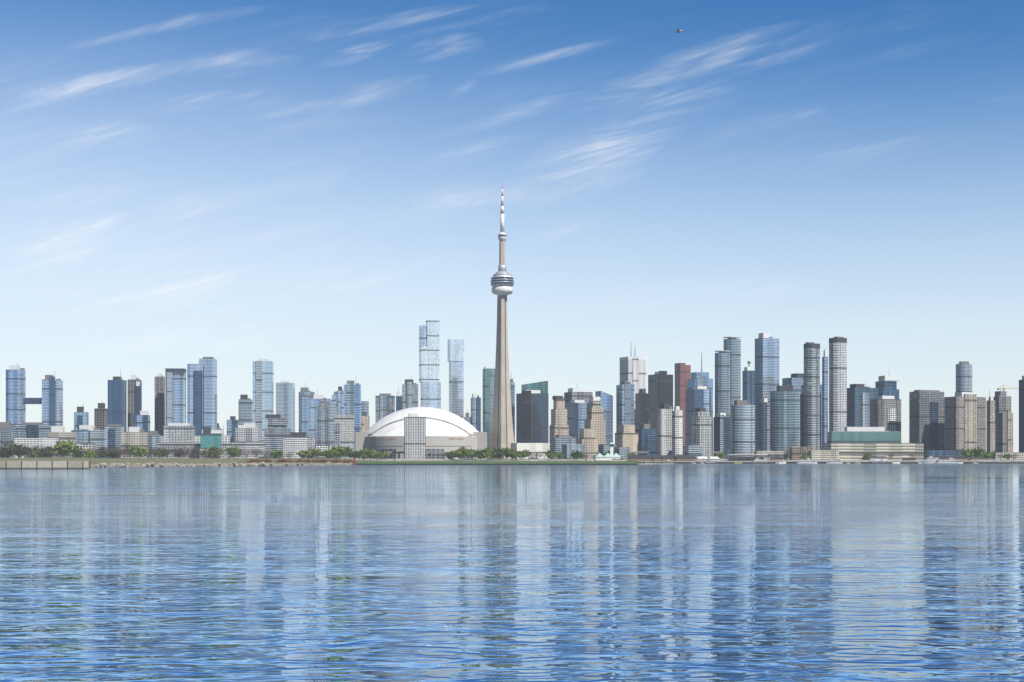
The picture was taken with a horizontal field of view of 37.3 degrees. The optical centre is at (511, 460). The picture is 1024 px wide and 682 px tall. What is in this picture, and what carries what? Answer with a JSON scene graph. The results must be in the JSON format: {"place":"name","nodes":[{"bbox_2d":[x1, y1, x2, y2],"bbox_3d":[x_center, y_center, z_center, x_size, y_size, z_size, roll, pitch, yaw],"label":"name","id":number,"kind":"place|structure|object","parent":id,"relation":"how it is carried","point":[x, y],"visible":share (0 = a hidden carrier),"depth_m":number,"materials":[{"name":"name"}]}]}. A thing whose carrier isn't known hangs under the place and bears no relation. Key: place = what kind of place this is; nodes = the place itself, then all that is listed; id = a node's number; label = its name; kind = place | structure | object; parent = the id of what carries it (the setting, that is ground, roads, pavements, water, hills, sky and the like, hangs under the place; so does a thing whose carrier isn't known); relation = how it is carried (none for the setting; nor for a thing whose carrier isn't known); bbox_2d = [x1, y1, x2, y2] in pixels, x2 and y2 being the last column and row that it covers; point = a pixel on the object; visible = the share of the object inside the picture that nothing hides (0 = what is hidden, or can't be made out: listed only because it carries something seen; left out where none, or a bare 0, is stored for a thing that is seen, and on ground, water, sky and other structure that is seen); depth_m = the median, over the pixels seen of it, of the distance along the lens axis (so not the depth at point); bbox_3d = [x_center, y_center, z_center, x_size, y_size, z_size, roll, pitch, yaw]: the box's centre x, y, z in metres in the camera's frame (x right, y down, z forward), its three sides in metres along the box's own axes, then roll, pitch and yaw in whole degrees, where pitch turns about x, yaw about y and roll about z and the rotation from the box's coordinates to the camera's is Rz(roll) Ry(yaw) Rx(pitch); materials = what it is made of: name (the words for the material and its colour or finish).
{"place":"outdoors","nodes":[
{"label":"outdoors","id":0,"kind":"place"},
{"bbox_2d":[0,461,88,468],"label":"seawall","id":1,"kind":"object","parent":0,"point":[44,464],"depth_m":890.00,"materials":[{"name":"grey concrete"}]},
{"bbox_2d":[0,458,90,467],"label":"spit grass","id":2,"kind":"structure","parent":0,"point":[45,459],"depth_m":1226.15,"materials":[{"name":"green plant"}]},
{"bbox_2d":[49,441,76,457],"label":"tree","id":3,"kind":"object","parent":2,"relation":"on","point":[67,449],"visible":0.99,"depth_m":2556.08,"materials":[{"name":"green plant"}]},
{"bbox_2d":[91,458,141,466],"bbox_3d":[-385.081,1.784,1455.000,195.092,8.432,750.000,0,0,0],"label":"shore rock","id":4,"kind":"object","parent":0,"point":[108,461],"visible":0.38,"depth_m":1350.28,"materials":[{"name":"grey stone"}]},
{"bbox_2d":[142,458,198,466],"bbox_3d":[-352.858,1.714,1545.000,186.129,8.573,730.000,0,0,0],"label":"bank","id":5,"kind":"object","parent":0,"point":[183,461],"visible":0.62,"depth_m":1449.82,"materials":[{"name":"grey stone"}]},
{"bbox_2d":[199,458,255,465],"bbox_3d":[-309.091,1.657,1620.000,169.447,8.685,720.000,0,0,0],"label":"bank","id":6,"kind":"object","parent":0,"point":[205,461],"visible":0.75,"depth_m":1521.97,"materials":[{"name":"grey stone"}]},
{"bbox_2d":[303,458,351,465],"bbox_3d":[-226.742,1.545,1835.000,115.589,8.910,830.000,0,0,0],"label":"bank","id":7,"kind":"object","parent":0,"point":[321,463],"visible":0.62,"depth_m":1570.11,"materials":[{"name":"grey stone"}]},
{"bbox_2d":[246,458,355,462],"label":"shoreline rocks","id":8,"kind":"object","parent":7,"relation":"on","point":[320,460],"visible":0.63,"depth_m":1554.82,"materials":[{"name":"grey stone"}]},
{"bbox_2d":[353,461,637,464],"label":"airport strip ground","id":9,"kind":"structure","parent":0,"point":[495,462],"depth_m":1708.14,"materials":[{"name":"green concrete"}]},
{"bbox_2d":[0,464,1023,681],"bbox_3d":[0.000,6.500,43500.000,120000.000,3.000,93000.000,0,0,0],"label":"lake water","id":10,"kind":"structure","parent":0,"point":[672,573],"depth_m":67.13,"materials":[{"name":"blue liquid"}]},
{"bbox_2d":[91,461,352,466],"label":"riprap boulders","id":11,"kind":"object","parent":10,"relation":"on","point":[262,463],"visible":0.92,"depth_m":1248.72,"materials":[{"name":"grey stone"}]},
{"bbox_2d":[352,459,1012,461],"bbox_3d":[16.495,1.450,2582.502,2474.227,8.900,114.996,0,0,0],"label":"seawall","id":12,"kind":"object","parent":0,"point":[788,460],"depth_m":2572.43,"materials":[{"name":"grey concrete"}]},
{"bbox_2d":[562,444,583,458],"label":"building","id":13,"kind":"structure","parent":12,"relation":"on","point":[567,449],"depth_m":2630.09,"materials":[{"name":"blue glass"}]},
{"bbox_2d":[789,447,812,459],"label":"building","id":14,"kind":"structure","parent":12,"relation":"on","point":[797,453],"depth_m":2590.78,"materials":[{"name":"brown"}]},
{"bbox_2d":[809,450,838,459],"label":"building","id":15,"kind":"structure","parent":12,"relation":"on","point":[823,454],"depth_m":2580.48,"materials":[{"name":"grey concrete"}]},
{"bbox_2d":[823,443,923,459],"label":"building","id":16,"kind":"structure","parent":12,"relation":"on","point":[854,451],"depth_m":2600.09,"materials":[{"name":"grey concrete"}]},
{"bbox_2d":[924,450,965,458],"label":"building","id":17,"kind":"structure","parent":12,"relation":"on","point":[943,452],"depth_m":2629.66,"materials":[{"name":"blue glass"}]},
{"bbox_3d":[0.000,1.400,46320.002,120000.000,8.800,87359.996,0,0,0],"label":"city ground","id":18,"kind":"structure","parent":0,"visible":0},
{"bbox_2d":[0,422,18,457],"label":"building","id":19,"kind":"structure","parent":18,"relation":"on","point":[8,434],"depth_m":2738.51,"materials":[{"name":"grey"}]},
{"bbox_2d":[6,365,25,424],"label":"building","id":20,"kind":"structure","parent":18,"relation":"on","point":[15,393],"depth_m":3283.65,"materials":[{"name":"blue glass"}]},
{"bbox_2d":[11,422,50,437],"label":"building","id":21,"kind":"structure","parent":18,"relation":"on","point":[33,430],"depth_m":2833.02,"materials":[{"name":"blue glass"}]},
{"bbox_2d":[14,438,58,457],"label":"building","id":22,"kind":"structure","parent":18,"relation":"on","point":[31,442],"depth_m":2685.77,"materials":[{"name":"grey"}]},
{"bbox_2d":[42,375,62,425],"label":"building","id":23,"kind":"structure","parent":18,"relation":"on","point":[52,400],"depth_m":3282.28,"materials":[{"name":"blue glass"}]},
{"bbox_2d":[47,426,75,442],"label":"building","id":24,"kind":"structure","parent":18,"relation":"on","point":[60,433],"depth_m":2789.34,"materials":[{"name":"grey"}]},
{"bbox_2d":[74,407,88,428],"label":"building","id":25,"kind":"structure","parent":18,"relation":"on","point":[81,416],"depth_m":3139.41,"materials":[{"name":"blue glass"}]},
{"bbox_2d":[71,425,104,457],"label":"building","id":26,"kind":"structure","parent":18,"relation":"on","point":[89,434],"depth_m":2884.93,"materials":[{"name":"blue glass"}]},
{"bbox_2d":[94,401,107,429],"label":"building","id":27,"kind":"structure","parent":18,"relation":"on","point":[101,416],"depth_m":3489.40,"materials":[{"name":"grey"}]},
{"bbox_2d":[105,424,123,457],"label":"building","id":28,"kind":"structure","parent":18,"relation":"on","point":[113,435],"depth_m":2836.52,"materials":[{"name":"blue glass"}]},
{"bbox_2d":[108,371,126,431],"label":"building","id":29,"kind":"structure","parent":18,"relation":"on","point":[117,399],"depth_m":3385.18,"materials":[{"name":"blue glass"}]},
{"bbox_2d":[121,427,147,457],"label":"building","id":30,"kind":"structure","parent":18,"relation":"on","point":[136,435],"depth_m":2749.24,"materials":[{"name":"grey"}]},
{"bbox_2d":[128,375,141,431],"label":"building","id":31,"kind":"structure","parent":18,"relation":"on","point":[132,381],"depth_m":3547.45,"materials":[{"name":"grey"}]},
{"bbox_2d":[134,381,141,414],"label":"building","id":32,"kind":"structure","parent":18,"relation":"on","point":[137,398],"depth_m":3491.79,"materials":[{"name":"grey"}]},
{"bbox_2d":[133,411,149,431],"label":"building","id":33,"kind":"structure","parent":18,"relation":"on","point":[142,420],"depth_m":3137.18,"materials":[{"name":"blue glass"}]},
{"bbox_2d":[148,431,163,457],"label":"building","id":34,"kind":"structure","parent":18,"relation":"on","point":[154,437],"depth_m":2786.07,"materials":[{"name":"grey"}]},
{"bbox_2d":[155,373,164,435],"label":"building","id":35,"kind":"structure","parent":18,"relation":"on","point":[159,402],"depth_m":3611.01,"materials":[{"name":"grey"}]},
{"bbox_2d":[165,368,185,425],"bbox_3d":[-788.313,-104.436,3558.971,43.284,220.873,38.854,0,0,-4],"label":"building","id":36,"kind":"structure","parent":18,"relation":"on","point":[180,371],"depth_m":3540.85,"materials":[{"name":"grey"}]},
{"bbox_2d":[164,423,194,441],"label":"building","id":37,"kind":"structure","parent":18,"relation":"on","point":[179,432],"depth_m":2707.31,"materials":[{"name":"grey"}]},
{"bbox_2d":[187,357,216,435],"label":"building","id":38,"kind":"structure","parent":18,"relation":"on","point":[201,393],"depth_m":3182.81,"materials":[{"name":"blue glass"}]},
{"bbox_2d":[156,442,264,457],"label":"building","id":39,"kind":"structure","parent":18,"relation":"on","point":[243,446],"depth_m":2677.41,"materials":[{"name":"grey"}]},
{"bbox_2d":[201,426,221,448],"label":"low-rise building","id":40,"kind":"structure","parent":18,"relation":"on","point":[209,439],"depth_m":2638.42,"materials":[{"name":"teal glass"}]},
{"bbox_2d":[238,395,252,424],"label":"building","id":41,"kind":"structure","parent":18,"relation":"on","point":[245,408],"depth_m":3387.70,"materials":[{"name":"grey"}]},
{"bbox_2d":[235,425,259,442],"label":"building","id":42,"kind":"structure","parent":18,"relation":"on","point":[247,433],"depth_m":2709.69,"materials":[{"name":"grey"}]},
{"bbox_2d":[253,359,273,438],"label":"building","id":43,"kind":"structure","parent":18,"relation":"on","point":[263,387],"depth_m":3183.10,"materials":[{"name":"blue glass"}]},
{"bbox_2d":[261,409,291,457],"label":"building","id":44,"kind":"structure","parent":18,"relation":"on","point":[277,430],"depth_m":2760.95,"materials":[{"name":"grey glass"}]},
{"bbox_2d":[276,381,294,431],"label":"building","id":45,"kind":"structure","parent":18,"relation":"on","point":[285,397],"depth_m":3334.11,"materials":[{"name":"blue glass"}]},
{"bbox_2d":[283,432,314,457],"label":"building","id":46,"kind":"structure","parent":18,"relation":"on","point":[295,442],"depth_m":2624.53,"materials":[{"name":"grey"}]},
{"bbox_2d":[299,387,314,436],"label":"building","id":47,"kind":"structure","parent":18,"relation":"on","point":[305,395],"depth_m":3484.04,"materials":[{"name":"blue glass"}]},
{"bbox_2d":[311,395,331,444],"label":"building","id":48,"kind":"structure","parent":18,"relation":"on","point":[316,400],"depth_m":3280.34,"materials":[{"name":"blue glass"}]},
{"bbox_2d":[317,398,337,457],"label":"building","id":49,"kind":"structure","parent":18,"relation":"on","point":[326,412],"depth_m":3082.49,"materials":[{"name":"grey"}]},
{"bbox_2d":[334,413,353,458],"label":"building","id":50,"kind":"structure","parent":18,"relation":"on","point":[343,430],"depth_m":2745.63,"materials":[{"name":"grey"}]},
{"bbox_2d":[344,381,360,450],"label":"building","id":51,"kind":"structure","parent":18,"relation":"on","point":[352,398],"depth_m":3284.62,"materials":[{"name":"blue glass"}]},
{"bbox_2d":[375,393,394,422],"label":"building","id":52,"kind":"structure","parent":18,"relation":"on","point":[384,404],"depth_m":3380.22,"materials":[{"name":"grey"}]},
{"bbox_2d":[402,379,417,408],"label":"building","id":53,"kind":"structure","parent":18,"relation":"on","point":[409,393],"depth_m":3404.32,"materials":[{"name":"grey"}]},
{"bbox_2d":[404,413,425,458],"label":"building","id":54,"kind":"structure","parent":18,"relation":"on","point":[414,436],"depth_m":2744.74,"materials":[{"name":"grey"}]},
{"bbox_2d":[355,407,486,458],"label":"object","id":55,"kind":"structure","parent":18,"relation":"on","point":[446,431],"depth_m":2921.20,"materials":[{"name":"concrete"}]},
{"bbox_2d":[419,320,440,408],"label":"tall tower","id":56,"kind":"structure","parent":18,"relation":"on","point":[429,364],"depth_m":3583.43,"materials":[{"name":"blue glass"}]},
{"bbox_2d":[448,339,463,417],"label":"tall tower","id":57,"kind":"structure","parent":18,"relation":"on","point":[456,372],"depth_m":3586.96,"materials":[{"name":"blue glass"}]},
{"bbox_2d":[471,394,480,431],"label":"building","id":58,"kind":"structure","parent":18,"relation":"on","point":[475,412],"depth_m":3490.59,"materials":[{"name":"blue glass"}]},
{"bbox_2d":[483,367,494,448],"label":"building","id":59,"kind":"structure","parent":18,"relation":"on","point":[488,382],"depth_m":3388.51,"materials":[{"name":"teal glass"}]},
{"bbox_2d":[487,186,513,458],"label":"observation tower","id":60,"kind":"structure","parent":18,"relation":"on","point":[502,433],"depth_m":2995.10,"materials":[{"name":"concrete"}]},
{"bbox_2d":[511,443,549,458],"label":"building","id":61,"kind":"structure","parent":18,"relation":"on","point":[538,447],"depth_m":2884.84,"materials":[{"name":"grey"}]},
{"bbox_2d":[516,390,548,442],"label":"building","id":62,"kind":"structure","parent":18,"relation":"on","point":[532,416],"depth_m":3136.32,"materials":[{"name":"grey"}]},
{"bbox_2d":[521,381,547,393],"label":"building","id":63,"kind":"structure","parent":18,"relation":"on","point":[542,387],"depth_m":3433.16,"materials":[{"name":"teal glass"}]},
{"bbox_2d":[549,396,568,442],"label":"building","id":64,"kind":"structure","parent":18,"relation":"on","point":[558,426],"depth_m":2991.12,"materials":[{"name":"grey"}]},
{"bbox_2d":[550,435,575,458],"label":"building","id":65,"kind":"structure","parent":18,"relation":"on","point":[557,442],"depth_m":2738.87,"materials":[{"name":"grey"}]},
{"bbox_2d":[567,400,588,438],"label":"building","id":66,"kind":"structure","parent":18,"relation":"on","point":[576,414],"depth_m":3479.60,"materials":[{"name":"blue glass"}]},
{"bbox_2d":[564,388,592,408],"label":"building","id":67,"kind":"structure","parent":18,"relation":"on","point":[574,394],"depth_m":3533.25,"materials":[{"name":"grey"}]},
{"bbox_2d":[576,429,597,458],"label":"building","id":68,"kind":"structure","parent":18,"relation":"on","point":[588,440],"depth_m":2839.08,"materials":[{"name":"grey concrete"}]},
{"bbox_2d":[585,396,604,443],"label":"building","id":69,"kind":"structure","parent":18,"relation":"on","point":[595,421],"depth_m":2990.62,"materials":[{"name":"grey"}]},
{"bbox_2d":[595,391,612,443],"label":"building","id":70,"kind":"structure","parent":18,"relation":"on","point":[606,400],"depth_m":3290.18,"materials":[{"name":"blue glass"}]},
{"bbox_2d":[616,382,633,432],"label":"building","id":71,"kind":"structure","parent":18,"relation":"on","point":[624,403],"depth_m":3437.34,"materials":[{"name":"blue glass"}]},
{"bbox_2d":[615,425,638,454],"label":"building","id":72,"kind":"structure","parent":18,"relation":"on","point":[626,436],"depth_m":2789.85,"materials":[{"name":"grey concrete"}]},
{"bbox_2d":[619,353,645,424],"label":"building","id":73,"kind":"structure","parent":18,"relation":"on","point":[632,370],"depth_m":4077.70,"materials":[{"name":"grey"}]},
{"bbox_2d":[635,389,649,428],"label":"building","id":74,"kind":"structure","parent":18,"relation":"on","point":[642,406],"depth_m":3889.30,"materials":[{"name":"grey glass"}]},
{"bbox_2d":[635,424,656,456],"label":"building","id":75,"kind":"structure","parent":18,"relation":"on","point":[647,439],"depth_m":2886.99,"materials":[{"name":"blue glass"}]},
{"bbox_2d":[648,371,672,428],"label":"building","id":76,"kind":"structure","parent":18,"relation":"on","point":[660,387],"depth_m":3979.47,"materials":[{"name":"grey glass"}]},
{"bbox_2d":[657,404,672,454],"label":"building","id":77,"kind":"structure","parent":18,"relation":"on","point":[664,429],"depth_m":2750.44,"materials":[{"name":"grey"}]},
{"bbox_2d":[672,406,682,456],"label":"building","id":78,"kind":"structure","parent":18,"relation":"on","point":[677,430],"depth_m":2694.56,"materials":[{"name":"grey"}]},
{"bbox_2d":[675,363,690,444],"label":"building","id":79,"kind":"structure","parent":18,"relation":"on","point":[682,373],"depth_m":4085.91,"materials":[{"name":"red"}]},
{"bbox_2d":[686,386,710,444],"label":"building","id":80,"kind":"structure","parent":18,"relation":"on","point":[698,396],"depth_m":3487.14,"materials":[{"name":"blue glass"}]},
{"bbox_2d":[687,352,712,456],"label":"building","id":81,"kind":"structure","parent":18,"relation":"on","point":[701,378],"depth_m":3738.55,"materials":[{"name":"blue glass"}]},
{"bbox_2d":[691,403,711,457],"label":"building","id":82,"kind":"structure","parent":18,"relation":"on","point":[701,426],"depth_m":2688.34,"materials":[{"name":"grey"}]},
{"bbox_2d":[713,413,729,458],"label":"building","id":83,"kind":"structure","parent":18,"relation":"on","point":[721,432],"depth_m":2941.22,"materials":[{"name":"blue"}]},
{"bbox_2d":[714,350,729,416],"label":"building","id":84,"kind":"structure","parent":18,"relation":"on","point":[722,381],"depth_m":3189.20,"materials":[{"name":"blue glass"}]},
{"bbox_2d":[723,337,741,456],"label":"building","id":85,"kind":"structure","parent":18,"relation":"on","point":[732,345],"depth_m":3336.39,"materials":[{"name":"grey"}]},
{"bbox_2d":[731,400,754,456],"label":"building","id":86,"kind":"structure","parent":18,"relation":"on","point":[742,426],"depth_m":2684.69,"materials":[{"name":"blue"}]},
{"bbox_2d":[742,367,754,404],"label":"building","id":87,"kind":"structure","parent":18,"relation":"on","point":[748,383],"depth_m":3640.09,"materials":[{"name":"blue glass"}]},
{"bbox_2d":[759,398,769,450],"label":"building","id":88,"kind":"structure","parent":18,"relation":"on","point":[764,424],"depth_m":3091.79,"materials":[{"name":"blue glass"}]},
{"bbox_2d":[755,333,778,450],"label":"building","id":89,"kind":"structure","parent":18,"relation":"on","point":[766,364],"depth_m":3188.50,"materials":[{"name":"blue glass"}]},
{"bbox_2d":[770,386,799,458],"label":"building","id":90,"kind":"structure","parent":18,"relation":"on","point":[784,418],"depth_m":2733.28,"materials":[{"name":"blue glass"}]},
{"bbox_2d":[782,373,803,393],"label":"building","id":91,"kind":"structure","parent":18,"relation":"on","point":[796,381],"depth_m":3130.52,"materials":[{"name":"blue glass"}]},
{"bbox_2d":[800,393,820,449],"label":"building","id":92,"kind":"structure","parent":18,"relation":"on","point":[801,420],"depth_m":2848.57,"materials":[{"name":"grey glass"}]},
{"bbox_2d":[804,342,819,449],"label":"building","id":93,"kind":"structure","parent":18,"relation":"on","point":[811,394],"depth_m":2809.43,"materials":[{"name":"grey"}]},
{"bbox_2d":[822,350,827,449],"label":"building","id":94,"kind":"structure","parent":18,"relation":"on","point":[824,397],"depth_m":2997.28,"materials":[{"name":"blue glass"}]},
{"bbox_2d":[829,337,846,431],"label":"building","id":95,"kind":"structure","parent":18,"relation":"on","point":[837,383],"depth_m":2808.71,"materials":[{"name":"grey glass"}]},
{"bbox_2d":[847,384,877,426],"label":"building","id":96,"kind":"structure","parent":18,"relation":"on","point":[859,396],"depth_m":3080.50,"materials":[{"name":"blue glass"}]},
{"bbox_2d":[827,427,900,442],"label":"building","id":97,"kind":"structure","parent":18,"relation":"on","point":[864,435],"depth_m":2649.00,"materials":[{"name":"teal glass"}]},
{"bbox_2d":[870,387,900,430],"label":"building","id":98,"kind":"structure","parent":18,"relation":"on","point":[885,411],"depth_m":2888.60,"materials":[{"name":"grey"}]},
{"bbox_2d":[875,376,898,398],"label":"building","id":99,"kind":"structure","parent":18,"relation":"on","point":[883,384],"depth_m":3287.20,"materials":[{"name":"blue glass"}]},
{"bbox_2d":[909,390,943,449],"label":"building","id":100,"kind":"structure","parent":18,"relation":"on","point":[926,417],"depth_m":2835.62,"materials":[{"name":"grey"}]},
{"bbox_2d":[956,361,971,391],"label":"building","id":101,"kind":"structure","parent":18,"relation":"on","point":[963,376],"depth_m":3486.53,"materials":[{"name":"blue glass"}]},
{"bbox_2d":[944,392,985,458],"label":"building","id":102,"kind":"structure","parent":18,"relation":"on","point":[964,420],"depth_m":2784.42,"materials":[{"name":"grey concrete"}]},
{"bbox_2d":[987,392,994,458],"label":"building","id":103,"kind":"structure","parent":18,"relation":"on","point":[990,425],"depth_m":2846.39,"materials":[{"name":"grey"}]},
{"bbox_2d":[993,387,1010,450],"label":"building","id":104,"kind":"structure","parent":18,"relation":"on","point":[1002,399],"depth_m":3289.27,"materials":[{"name":"grey"}]},
{"bbox_2d":[996,408,1012,451],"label":"building","id":105,"kind":"structure","parent":18,"relation":"on","point":[1004,432],"depth_m":2890.25,"materials":[{"name":"grey concrete"}]},
{"bbox_2d":[1019,376,1023,451],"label":"building","id":106,"kind":"structure","parent":18,"relation":"on","point":[1021,415],"depth_m":2997.47,"materials":[{"name":"grey"}]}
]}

